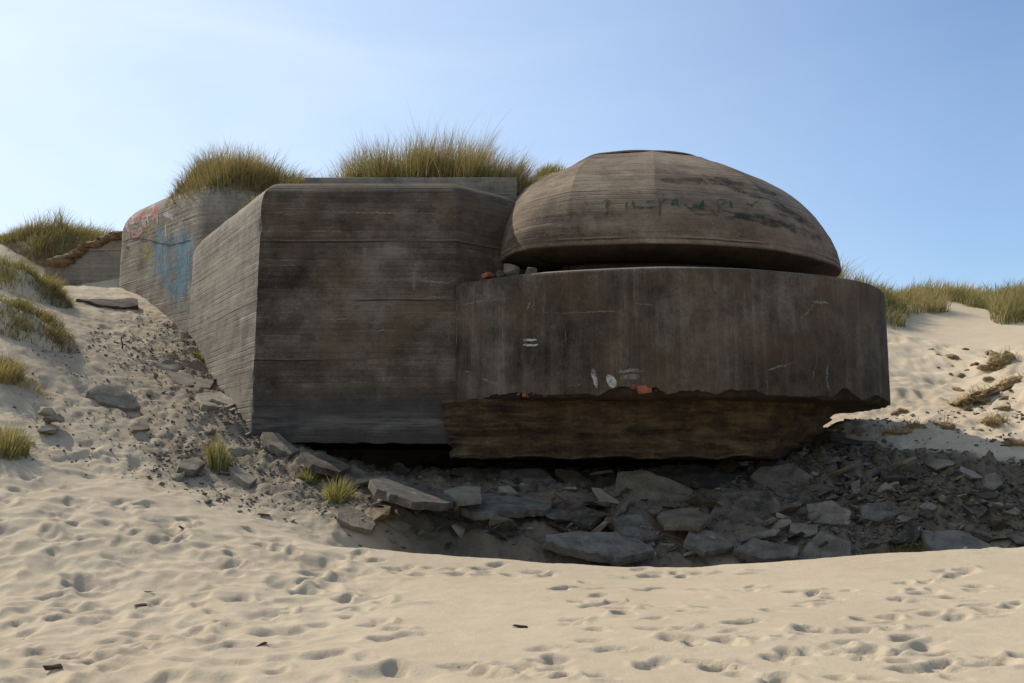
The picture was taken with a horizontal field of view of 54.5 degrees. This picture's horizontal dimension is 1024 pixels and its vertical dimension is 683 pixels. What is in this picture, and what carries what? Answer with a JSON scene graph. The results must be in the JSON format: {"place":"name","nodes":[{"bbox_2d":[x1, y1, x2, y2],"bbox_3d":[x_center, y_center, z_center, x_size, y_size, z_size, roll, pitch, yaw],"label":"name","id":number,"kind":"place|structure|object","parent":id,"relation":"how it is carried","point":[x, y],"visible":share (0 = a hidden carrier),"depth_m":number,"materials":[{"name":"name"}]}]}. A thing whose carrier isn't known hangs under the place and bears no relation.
{"place":"outdoors","nodes":[
{"label":"outdoors","id":0,"kind":"place"},
{"bbox_2d":[0,244,1023,682],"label":"sand ground","id":1,"kind":"structure","parent":0,"point":[96,554],"depth_m":12.49,"materials":[{"name":"sand"}]},
{"bbox_2d":[0,348,34,385],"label":"grass tuft","id":2,"kind":"object","parent":1,"relation":"on","point":[14,369],"visible":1,"depth_m":17.11,"materials":[{"name":"plant"}]},
{"bbox_2d":[0,420,50,460],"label":"grass tuft","id":3,"kind":"object","parent":1,"relation":"on","point":[12,444],"visible":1,"depth_m":14.92,"materials":[{"name":"plant"}]},
{"bbox_2d":[19,375,48,395],"bbox_3d":[-8.300,0.767,17.204,0.681,0.414,0.602,5,-9,-33],"label":"grass tuft","id":4,"kind":"object","parent":1,"relation":"on","point":[35,388],"visible":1,"depth_m":17.18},
{"bbox_2d":[0,289,82,353],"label":"grass mound","id":5,"kind":"object","parent":1,"relation":"on","point":[21,319],"depth_m":19.19,"materials":[{"name":"plant"}]},
{"bbox_2d":[0,248,94,308],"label":"grass mound","id":6,"kind":"object","parent":1,"relation":"on","point":[22,278],"depth_m":22.31,"materials":[{"name":"plant"}]},
{"bbox_2d":[37,425,58,432],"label":"layered stone","id":7,"kind":"object","parent":1,"relation":"on","point":[47,429],"visible":0.99,"depth_m":15.86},
{"bbox_2d":[43,413,64,422],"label":"layered stone","id":8,"kind":"object","parent":1,"relation":"on","point":[57,417],"visible":1,"depth_m":16.19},
{"bbox_2d":[37,406,55,416],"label":"layered stone","id":9,"kind":"object","parent":8,"relation":"on","point":[45,411],"visible":0.94,"depth_m":16.17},
{"bbox_2d":[0,203,121,267],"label":"grass mound","id":10,"kind":"object","parent":1,"relation":"on","point":[41,241],"depth_m":30.99,"materials":[{"name":"plant"}]},
{"bbox_2d":[44,231,122,285],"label":"concrete wall","id":11,"kind":"structure","parent":1,"relation":"on","point":[98,259],"depth_m":28.52,"materials":[{"name":"concrete"}]},
{"bbox_2d":[76,298,137,309],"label":"stone slab","id":12,"kind":"object","parent":1,"relation":"on","point":[127,303],"visible":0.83,"depth_m":23.94,"materials":[{"name":"grey stone"}]},
{"bbox_2d":[85,386,140,411],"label":"broken slab","id":13,"kind":"object","parent":1,"relation":"on","point":[118,398],"depth_m":17.98,"materials":[{"name":"concrete"}]},
{"bbox_2d":[130,424,149,432],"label":"broken slab","id":14,"kind":"object","parent":1,"relation":"on","point":[140,428],"depth_m":17.19,"materials":[{"name":"beige concrete"}]},
{"bbox_2d":[156,360,183,371],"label":"broken slab","id":15,"kind":"object","parent":1,"relation":"on","point":[171,365],"depth_m":20.99,"materials":[{"name":"concrete"}]},
{"bbox_2d":[167,472,184,481],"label":"rubble stone","id":16,"kind":"object","parent":1,"relation":"on","point":[178,477],"visible":1,"depth_m":15.82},
{"bbox_2d":[165,371,213,389],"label":"broken slab","id":17,"kind":"object","parent":1,"relation":"on","point":[182,378],"depth_m":20.61,"materials":[{"name":"concrete"}]},
{"bbox_2d":[176,458,205,476],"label":"broken slab","id":18,"kind":"object","parent":1,"relation":"on","point":[191,467],"depth_m":16.14,"materials":[{"name":"concrete"}]},
{"bbox_2d":[195,391,234,410],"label":"broken slab","id":19,"kind":"object","parent":1,"relation":"on","point":[202,399],"depth_m":19.61,"materials":[{"name":"concrete"}]},
{"bbox_2d":[199,430,243,472],"bbox_3d":[-5.004,1.892,16.977,0.776,0.814,0.772,4,-9,-28],"label":"grass tuft","id":20,"kind":"object","parent":1,"relation":"on","point":[217,459],"visible":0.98,"depth_m":16.87,"materials":[{"name":"plant"}]},
{"bbox_2d":[227,466,256,488],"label":"broken slab","id":21,"kind":"object","parent":1,"relation":"on","point":[241,477],"depth_m":16.60,"materials":[{"name":"concrete"}]},
{"bbox_2d":[260,432,300,458],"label":"broken slab","id":22,"kind":"object","parent":1,"relation":"on","point":[278,444],"depth_m":18.30,"materials":[{"name":"concrete"}]},
{"bbox_2d":[291,466,320,484],"bbox_3d":[-3.513,2.338,17.349,0.756,0.391,0.652,4,-9,-27],"label":"grass tuft","id":23,"kind":"object","parent":1,"relation":"on","point":[307,476],"visible":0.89,"depth_m":17.33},
{"bbox_2d":[298,452,350,478],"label":"broken slab","id":24,"kind":"object","parent":1,"relation":"on","point":[324,464],"depth_m":17.54,"materials":[{"name":"grey concrete"}]},
{"bbox_2d":[314,474,368,510],"bbox_3d":[-2.861,2.522,16.697,1.270,0.705,1.406,0,-8,0],"label":"grass tuft","id":25,"kind":"object","parent":1,"relation":"on","point":[331,491],"visible":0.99,"depth_m":16.55,"materials":[{"name":"plant"}]},
{"bbox_2d":[334,467,365,488],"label":"broken slab","id":26,"kind":"object","parent":1,"relation":"on","point":[354,473],"depth_m":17.60,"materials":[{"name":"grey concrete"}]},
{"bbox_2d":[336,505,376,534],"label":"broken slab","id":27,"kind":"object","parent":1,"relation":"on","point":[348,517],"depth_m":15.71,"materials":[{"name":"grey concrete"}]},
{"bbox_2d":[355,476,387,484],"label":"slab piece","id":28,"kind":"object","parent":1,"relation":"on","point":[363,481],"visible":0.48,"depth_m":17.45,"materials":[{"name":"beige concrete"}]},
{"bbox_2d":[370,504,396,520],"bbox_3d":[-2.093,2.756,16.113,0.407,0.104,0.784,3,4,-15],"label":"slab piece","id":29,"kind":"object","parent":1,"relation":"on","point":[381,512],"visible":0.93,"depth_m":15.96,"materials":[{"name":"beige concrete"}]},
{"bbox_2d":[381,515,411,532],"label":"broken slab","id":30,"kind":"structure","parent":1,"relation":"on","point":[398,523],"depth_m":15.99,"materials":[{"name":"concrete"}]},
{"bbox_2d":[368,477,455,510],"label":"broken slab","id":31,"kind":"structure","parent":1,"relation":"on","point":[400,492],"depth_m":15.54,"materials":[{"name":"concrete"}]},
{"bbox_2d":[443,486,481,505],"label":"broken slab","id":32,"kind":"object","parent":31,"relation":"on","point":[464,495],"depth_m":16.59,"materials":[{"name":"grey concrete"}]},
{"bbox_2d":[452,524,464,536],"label":"rubble stone","id":33,"kind":"object","parent":1,"relation":"on","point":[459,530],"visible":1,"depth_m":16.30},
{"bbox_2d":[485,525,506,540],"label":"slab piece","id":34,"kind":"object","parent":1,"relation":"on","point":[497,534],"visible":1,"depth_m":16.26,"materials":[{"name":"concrete"}]},
{"bbox_2d":[489,516,519,531],"bbox_3d":[-0.111,3.101,16.565,0.452,0.118,0.712,-17,-39,5],"label":"slab piece","id":35,"kind":"object","parent":1,"relation":"on","point":[509,525],"visible":0.62,"depth_m":16.38,"materials":[{"name":"concrete"}]},
{"bbox_2d":[119,150,890,462],"bbox_3d":[-1.540,-0.668,24.287,18.834,7.226,13.051,0,-8,0],"label":"concrete bunker","id":36,"kind":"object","parent":1,"relation":"on","point":[726,312],"visible":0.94,"depth_m":19.07,"materials":[{"name":"grey concrete"}]},
{"bbox_2d":[163,128,324,260],"bbox_3d":[-6.647,-3.759,25.453,4.598,3.594,4.840,6,-10,-38],"label":"grass mound","id":37,"kind":"object","parent":36,"relation":"on","point":[246,174],"depth_m":24.57,"materials":[{"name":"plant"}]},
{"bbox_2d":[318,100,552,192],"bbox_3d":[-1.782,-4.351,22.937,6.021,2.385,4.506,0,-8,0],"label":"grass mound","id":38,"kind":"object","parent":36,"relation":"on","point":[428,162],"depth_m":22.11,"materials":[{"name":"plant"}]},
{"bbox_2d":[503,264,519,275],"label":"ledge stone","id":39,"kind":"object","parent":36,"relation":"on","point":[511,270],"visible":0.9,"depth_m":18.99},
{"bbox_2d":[530,161,566,184],"bbox_3d":[0.806,-3.732,23.439,2.069,1.292,1.756,-4,-9,27],"label":"grass mound","id":40,"kind":"object","parent":36,"relation":"on","point":[552,169],"depth_m":23.06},
{"bbox_2d":[636,386,651,393],"bbox_3d":[2.314,0.850,17.606,0.317,0.159,0.198,-7,1,-1],"label":"lodged brick","id":41,"kind":"object","parent":36,"relation":"on","point":[642,389],"visible":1,"depth_m":17.55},
{"bbox_2d":[459,493,552,520],"bbox_3d":[-0.152,2.834,17.148,1.813,0.424,1.253,4,-9,-28],"label":"broken slab","id":42,"kind":"object","parent":1,"relation":"on","point":[494,505],"depth_m":16.77,"materials":[{"name":"concrete"}]},
{"bbox_2d":[498,486,517,495],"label":"rubble stone","id":43,"kind":"object","parent":1,"relation":"on","point":[507,490],"visible":0.79,"depth_m":18.24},
{"bbox_2d":[8,314,1023,566],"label":"gravel","id":44,"kind":"structure","parent":1,"relation":"on","point":[824,482],"depth_m":18.15,"materials":[{"name":"stone"}]},
{"bbox_2d":[874,419,914,435],"bbox_3d":[7.893,1.874,20.921,1.387,0.450,0.895,-7,-15,-2],"label":"turf clod","id":45,"kind":"object","parent":44,"relation":"on","point":[900,430],"visible":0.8,"depth_m":20.86,"materials":[{"name":"brown plant"}]},
{"bbox_2d":[918,509,933,518],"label":"rubble stone","id":46,"kind":"object","parent":44,"relation":"on","point":[926,513],"visible":1,"depth_m":16.58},
{"bbox_2d":[500,468,555,490],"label":"broken slab","id":47,"kind":"object","parent":1,"relation":"on","point":[533,476],"depth_m":19.01,"materials":[{"name":"concrete"}]},
{"bbox_2d":[555,469,592,485],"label":"broken slab","id":48,"kind":"object","parent":1,"relation":"on","point":[564,476],"depth_m":19.28,"materials":[{"name":"beige concrete"}]},
{"bbox_2d":[553,498,600,529],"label":"broken slab","id":49,"kind":"object","parent":1,"relation":"on","point":[578,512],"depth_m":16.86,"materials":[{"name":"grey concrete"}]},
{"bbox_2d":[546,508,567,521],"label":"slab piece","id":50,"kind":"object","parent":49,"relation":"on","point":[559,515],"visible":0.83,"depth_m":16.83,"materials":[{"name":"grey concrete"}]},
{"bbox_2d":[581,501,617,508],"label":"slab piece","id":51,"kind":"object","parent":1,"relation":"on","point":[599,504],"visible":0.66,"depth_m":17.36,"materials":[{"name":"grey concrete"}]},
{"bbox_2d":[591,521,607,531],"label":"slab piece","id":52,"kind":"object","parent":1,"relation":"on","point":[601,526],"visible":0.52,"depth_m":16.21,"materials":[{"name":"beige concrete"}]},
{"bbox_2d":[589,511,610,520],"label":"slab piece","id":53,"kind":"object","parent":52,"relation":"on","point":[603,515],"visible":0.43,"depth_m":16.62,"materials":[{"name":"grey concrete"}]},
{"bbox_2d":[545,531,654,565],"bbox_3d":[1.398,3.309,15.910,1.776,0.521,0.700,2,-8,-15],"label":"broken slab","id":54,"kind":"object","parent":1,"relation":"on","point":[615,548],"depth_m":15.82,"materials":[{"name":"concrete"}]},
{"bbox_2d":[591,487,630,514],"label":"broken slab","id":55,"kind":"object","parent":1,"relation":"on","point":[600,494],"depth_m":17.81,"materials":[{"name":"beige concrete"}]},
{"bbox_2d":[601,486,632,497],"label":"slab piece","id":56,"kind":"object","parent":1,"relation":"on","point":[607,490],"visible":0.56,"depth_m":18.22,"materials":[{"name":"concrete"}]},
{"bbox_2d":[608,487,631,496],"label":"slab piece","id":57,"kind":"object","parent":56,"relation":"on","point":[619,492],"visible":0.62,"depth_m":17.95,"materials":[{"name":"concrete"}]},
{"bbox_2d":[611,493,632,516],"bbox_3d":[1.879,2.884,17.325,0.116,0.652,0.551,43,-33,-7],"label":"slab piece","id":58,"kind":"object","parent":1,"relation":"on","point":[621,507],"visible":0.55,"depth_m":17.16,"materials":[{"name":"grey concrete"}]},
{"bbox_2d":[604,514,662,543],"bbox_3d":[2.033,3.132,16.535,0.830,0.496,0.613,6,-10,-37],"label":"broken slab","id":59,"kind":"object","parent":1,"relation":"on","point":[628,525],"depth_m":16.46,"materials":[{"name":"concrete"}]},
{"bbox_2d":[614,470,692,503],"bbox_3d":[2.604,2.801,18.396,1.631,0.842,0.948,3,-8,-22],"label":"broken slab","id":60,"kind":"object","parent":1,"relation":"on","point":[642,484],"depth_m":18.41,"materials":[{"name":"beige concrete"}]},
{"bbox_2d":[655,507,711,531],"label":"broken slab","id":61,"kind":"object","parent":1,"relation":"on","point":[688,519],"depth_m":16.63,"materials":[{"name":"beige concrete"}]},
{"bbox_2d":[648,464,734,489],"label":"broken slab","id":62,"kind":"structure","parent":1,"relation":"on","point":[699,476],"depth_m":18.94,"materials":[{"name":"grey concrete"}]},
{"bbox_2d":[684,494,720,510],"bbox_3d":[3.360,2.865,17.578,0.544,0.133,0.724,22,-27,-6],"label":"slab piece","id":63,"kind":"object","parent":1,"relation":"on","point":[697,500],"visible":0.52,"depth_m":17.47,"materials":[{"name":"grey concrete"}]},
{"bbox_2d":[683,530,733,556],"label":"broken slab","id":64,"kind":"object","parent":1,"relation":"on","point":[702,543],"depth_m":16.07,"materials":[{"name":"concrete"}]},
{"bbox_2d":[713,460,740,472],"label":"slab piece","id":65,"kind":"object","parent":1,"relation":"on","point":[731,465],"visible":0.5,"depth_m":20.14,"materials":[{"name":"beige concrete"}]},
{"bbox_2d":[710,491,786,526],"bbox_3d":[4.071,2.993,17.259,1.338,0.786,0.839,0,-8,0],"label":"broken slab","id":66,"kind":"object","parent":1,"relation":"on","point":[739,506],"depth_m":17.29,"materials":[{"name":"grey concrete"}]},
{"bbox_2d":[768,502,802,515],"bbox_3d":[4.709,2.918,17.113,0.514,0.097,0.576,2,-36,-31],"label":"slab piece","id":67,"kind":"object","parent":66,"relation":"on","point":[790,508],"visible":0.73,"depth_m":16.95,"materials":[{"name":"concrete"}]},
{"bbox_2d":[739,528,779,541],"bbox_3d":[4.100,3.218,16.576,0.719,0.099,0.339,-10,7,-9],"label":"slab piece","id":68,"kind":"object","parent":1,"relation":"on","point":[760,535],"visible":0.97,"depth_m":16.45,"materials":[{"name":"concrete"}]},
{"bbox_2d":[733,538,798,562],"bbox_3d":[4.065,3.371,15.923,1.026,0.405,0.526,-2,-8,17],"label":"broken slab","id":69,"kind":"object","parent":1,"relation":"on","point":[752,550],"depth_m":15.87,"materials":[{"name":"grey concrete"}]},
{"bbox_2d":[761,517,777,526],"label":"rubble stone","id":70,"kind":"object","parent":1,"relation":"on","point":[769,521],"visible":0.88,"depth_m":16.71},
{"bbox_2d":[770,519,791,530],"bbox_3d":[4.520,3.127,16.831,0.422,0.264,0.245,-1,0,-4],"label":"rubble stone","id":71,"kind":"object","parent":1,"relation":"on","point":[780,524],"visible":0.59,"depth_m":16.74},
{"bbox_2d":[750,463,813,492],"bbox_3d":[5.151,2.656,18.829,0.751,0.704,1.131,6,-10,-37],"label":"broken slab","id":72,"kind":"object","parent":1,"relation":"on","point":[772,478],"depth_m":18.81,"materials":[{"name":"grey concrete"}]},
{"bbox_2d":[789,523,817,538],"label":"broken slab","id":73,"kind":"object","parent":1,"relation":"on","point":[810,530],"depth_m":16.60,"materials":[{"name":"grey concrete"}]},
{"bbox_2d":[806,510,819,521],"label":"rubble stone","id":74,"kind":"object","parent":1,"relation":"on","point":[812,516],"visible":0.95,"depth_m":16.93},
{"bbox_2d":[798,530,851,559],"bbox_3d":[5.015,3.380,16.192,1.045,0.597,0.571,0,-8,0],"label":"broken slab","id":75,"kind":"object","parent":1,"relation":"on","point":[836,546],"depth_m":16.14,"materials":[{"name":"grey concrete"}]},
{"bbox_2d":[805,500,851,526],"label":"broken slab","id":76,"kind":"object","parent":1,"relation":"on","point":[832,514],"depth_m":17.07,"materials":[{"name":"concrete"}]},
{"bbox_2d":[832,476,845,484],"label":"slab piece","id":77,"kind":"object","parent":1,"relation":"on","point":[838,481],"visible":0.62,"depth_m":18.45,"materials":[{"name":"grey concrete"}]},
{"bbox_2d":[827,464,855,477],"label":"slab piece","id":78,"kind":"object","parent":77,"relation":"on","point":[842,470],"visible":0.73,"depth_m":18.48,"materials":[{"name":"beige concrete"}]},
{"bbox_2d":[828,435,860,444],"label":"slab piece","id":79,"kind":"object","parent":1,"relation":"on","point":[839,439],"visible":1,"depth_m":20.73,"materials":[{"name":"grey concrete"}]},
{"bbox_2d":[844,460,863,480],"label":"broken slab","id":80,"kind":"structure","parent":1,"relation":"on","point":[856,470],"depth_m":18.67,"materials":[{"name":"grey concrete"}]},
{"bbox_2d":[859,500,904,523],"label":"broken slab","id":81,"kind":"object","parent":1,"relation":"on","point":[875,512],"depth_m":16.97,"materials":[{"name":"concrete"}]},
{"bbox_2d":[877,482,894,492],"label":"rubble stone","id":82,"kind":"object","parent":1,"relation":"on","point":[882,488],"visible":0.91,"depth_m":17.57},
{"bbox_2d":[879,469,907,483],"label":"broken slab","id":83,"kind":"object","parent":1,"relation":"on","point":[888,476],"depth_m":17.92,"materials":[{"name":"grey concrete"}]},
{"bbox_2d":[893,536,907,543],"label":"slab piece","id":84,"kind":"object","parent":1,"relation":"on","point":[903,539],"visible":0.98,"depth_m":16.22,"materials":[{"name":"concrete"}]},
{"bbox_2d":[900,518,921,542],"bbox_3d":[6.566,3.107,16.341,0.333,0.103,0.612,-9,31,40],"label":"slab piece","id":85,"kind":"object","parent":84,"relation":"on","point":[912,534],"visible":0.98,"depth_m":16.30,"materials":[{"name":"concrete"}]},
{"bbox_2d":[887,457,918,472],"bbox_3d":[7.247,2.350,18.508,0.331,0.110,0.725,43,-44,-14],"label":"slab piece","id":86,"kind":"object","parent":1,"relation":"on","point":[909,465],"visible":0.71,"depth_m":18.39,"materials":[{"name":"grey concrete"}]},
{"bbox_2d":[906,417,927,428],"bbox_3d":[8.591,1.765,21.083,0.714,0.404,0.788,-4,3,-13],"label":"turf clod","id":87,"kind":"object","parent":1,"relation":"on","point":[919,425],"visible":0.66,"depth_m":21.20,"materials":[{"name":"brown plant"}]},
{"bbox_2d":[885,526,957,552],"bbox_3d":[6.706,3.418,15.917,1.860,0.987,0.922,0,-8,0],"label":"grass mound","id":88,"kind":"object","parent":1,"relation":"on","point":[921,547],"depth_m":16.07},
{"bbox_2d":[919,502,936,511],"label":"rubble stone","id":89,"kind":"object","parent":1,"relation":"on","point":[931,507],"visible":0.94,"depth_m":16.79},
{"bbox_2d":[838,256,1023,329],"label":"dune grass","id":90,"kind":"structure","parent":1,"relation":"on","point":[1008,304],"depth_m":38.17,"materials":[{"name":"plant"}]},
{"bbox_2d":[927,459,954,469],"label":"slab piece","id":91,"kind":"object","parent":1,"relation":"on","point":[937,464],"visible":1,"depth_m":18.28,"materials":[{"name":"concrete"}]},
{"bbox_2d":[938,495,949,504],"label":"rubble stone","id":92,"kind":"object","parent":1,"relation":"on","point":[943,499],"visible":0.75,"depth_m":16.96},
{"bbox_2d":[938,510,952,518],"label":"rubble stone","id":93,"kind":"object","parent":1,"relation":"on","point":[946,514],"visible":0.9,"depth_m":16.58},
{"bbox_2d":[921,530,990,550],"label":"broken slab","id":94,"kind":"object","parent":1,"relation":"on","point":[950,539],"depth_m":15.84,"materials":[{"name":"concrete"}]},
{"bbox_2d":[959,467,982,480],"bbox_3d":[8.322,2.420,18.039,0.450,0.128,0.273,23,22,25],"label":"rubble stone","id":95,"kind":"object","parent":1,"relation":"on","point":[972,475],"visible":0.88,"depth_m":17.97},
{"bbox_2d":[941,382,1005,405],"bbox_3d":[11.232,1.283,24.269,1.728,0.527,1.629,-21,-14,3],"label":"turf clod","id":96,"kind":"object","parent":1,"relation":"on","point":[989,391],"visible":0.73,"depth_m":24.11,"materials":[{"name":"brown plant"}]},
{"bbox_2d":[963,503,987,518],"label":"slab piece","id":97,"kind":"object","parent":1,"relation":"on","point":[980,509],"visible":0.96,"depth_m":16.58,"materials":[{"name":"grey concrete"}]},
{"bbox_2d":[971,395,990,403],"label":"sand clod","id":98,"kind":"object","parent":1,"relation":"on","point":[983,400],"visible":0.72,"depth_m":23.96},
{"bbox_2d":[969,530,994,542],"bbox_3d":[7.628,3.162,16.170,0.393,0.183,0.207,8,-30,17],"label":"rubble stone","id":99,"kind":"object","parent":1,"relation":"on","point":[983,536],"visible":0.8,"depth_m":16.10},
{"bbox_2d":[975,492,999,500],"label":"rubble stone","id":100,"kind":"object","parent":1,"relation":"on","point":[988,496],"visible":0.97,"depth_m":16.89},
{"bbox_2d":[981,472,1002,491],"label":"broken slab","id":101,"kind":"object","parent":1,"relation":"on","point":[992,482],"depth_m":17.55,"materials":[{"name":"concrete"}]},
{"bbox_2d":[978,409,1011,429],"bbox_3d":[10.435,1.677,21.307,1.012,0.603,0.984,12,8,-5],"label":"turf clod","id":102,"kind":"object","parent":1,"relation":"on","point":[997,419],"visible":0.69,"depth_m":21.44,"materials":[{"name":"brown plant"}]},
{"bbox_2d":[987,502,1004,509],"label":"rubble stone","id":103,"kind":"object","parent":1,"relation":"on","point":[997,505],"visible":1,"depth_m":16.55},
{"bbox_2d":[989,520,1011,530],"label":"rubble stone","id":104,"kind":"object","parent":1,"relation":"on","point":[996,525],"visible":1,"depth_m":16.20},
{"bbox_2d":[985,344,1020,370],"bbox_3d":[13.151,0.446,26.687,1.368,0.759,0.919,4,-9,-27],"label":"turf clod","id":105,"kind":"object","parent":1,"relation":"on","point":[996,361],"visible":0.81,"depth_m":26.70,"materials":[{"name":"brown plant"}]},
{"bbox_2d":[994,373,1023,390],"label":"turf clod","id":106,"kind":"object","parent":1,"relation":"on","point":[1008,382],"visible":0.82,"depth_m":24.69,"materials":[{"name":"brown plant"}]},
{"bbox_2d":[1002,503,1019,514],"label":"rubble stone","id":107,"kind":"object","parent":1,"relation":"on","point":[1014,511],"visible":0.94,"depth_m":16.46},
{"bbox_2d":[1000,437,1023,446],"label":"sand clod","id":108,"kind":"object","parent":1,"relation":"on","point":[1011,441],"visible":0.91,"depth_m":19.93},
{"bbox_2d":[1005,530,1023,545],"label":"slab piece","id":109,"kind":"object","parent":1,"relation":"on","point":[1015,537],"visible":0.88,"depth_m":16.02,"materials":[{"name":"concrete"}]},
{"label":"slab piece","id":110,"kind":"object","parent":1,"relation":"on","visible":0},
{"bbox_2d":[947,522,964,529],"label":"rubble stone","id":111,"kind":"object","parent":110,"relation":"on","point":[953,525],"visible":0.72,"depth_m":16.26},
{"bbox_2d":[0,0,1023,291],"label":"sky","id":112,"kind":"structure","parent":0,"point":[898,125],"materials":[{"name":"blue"}]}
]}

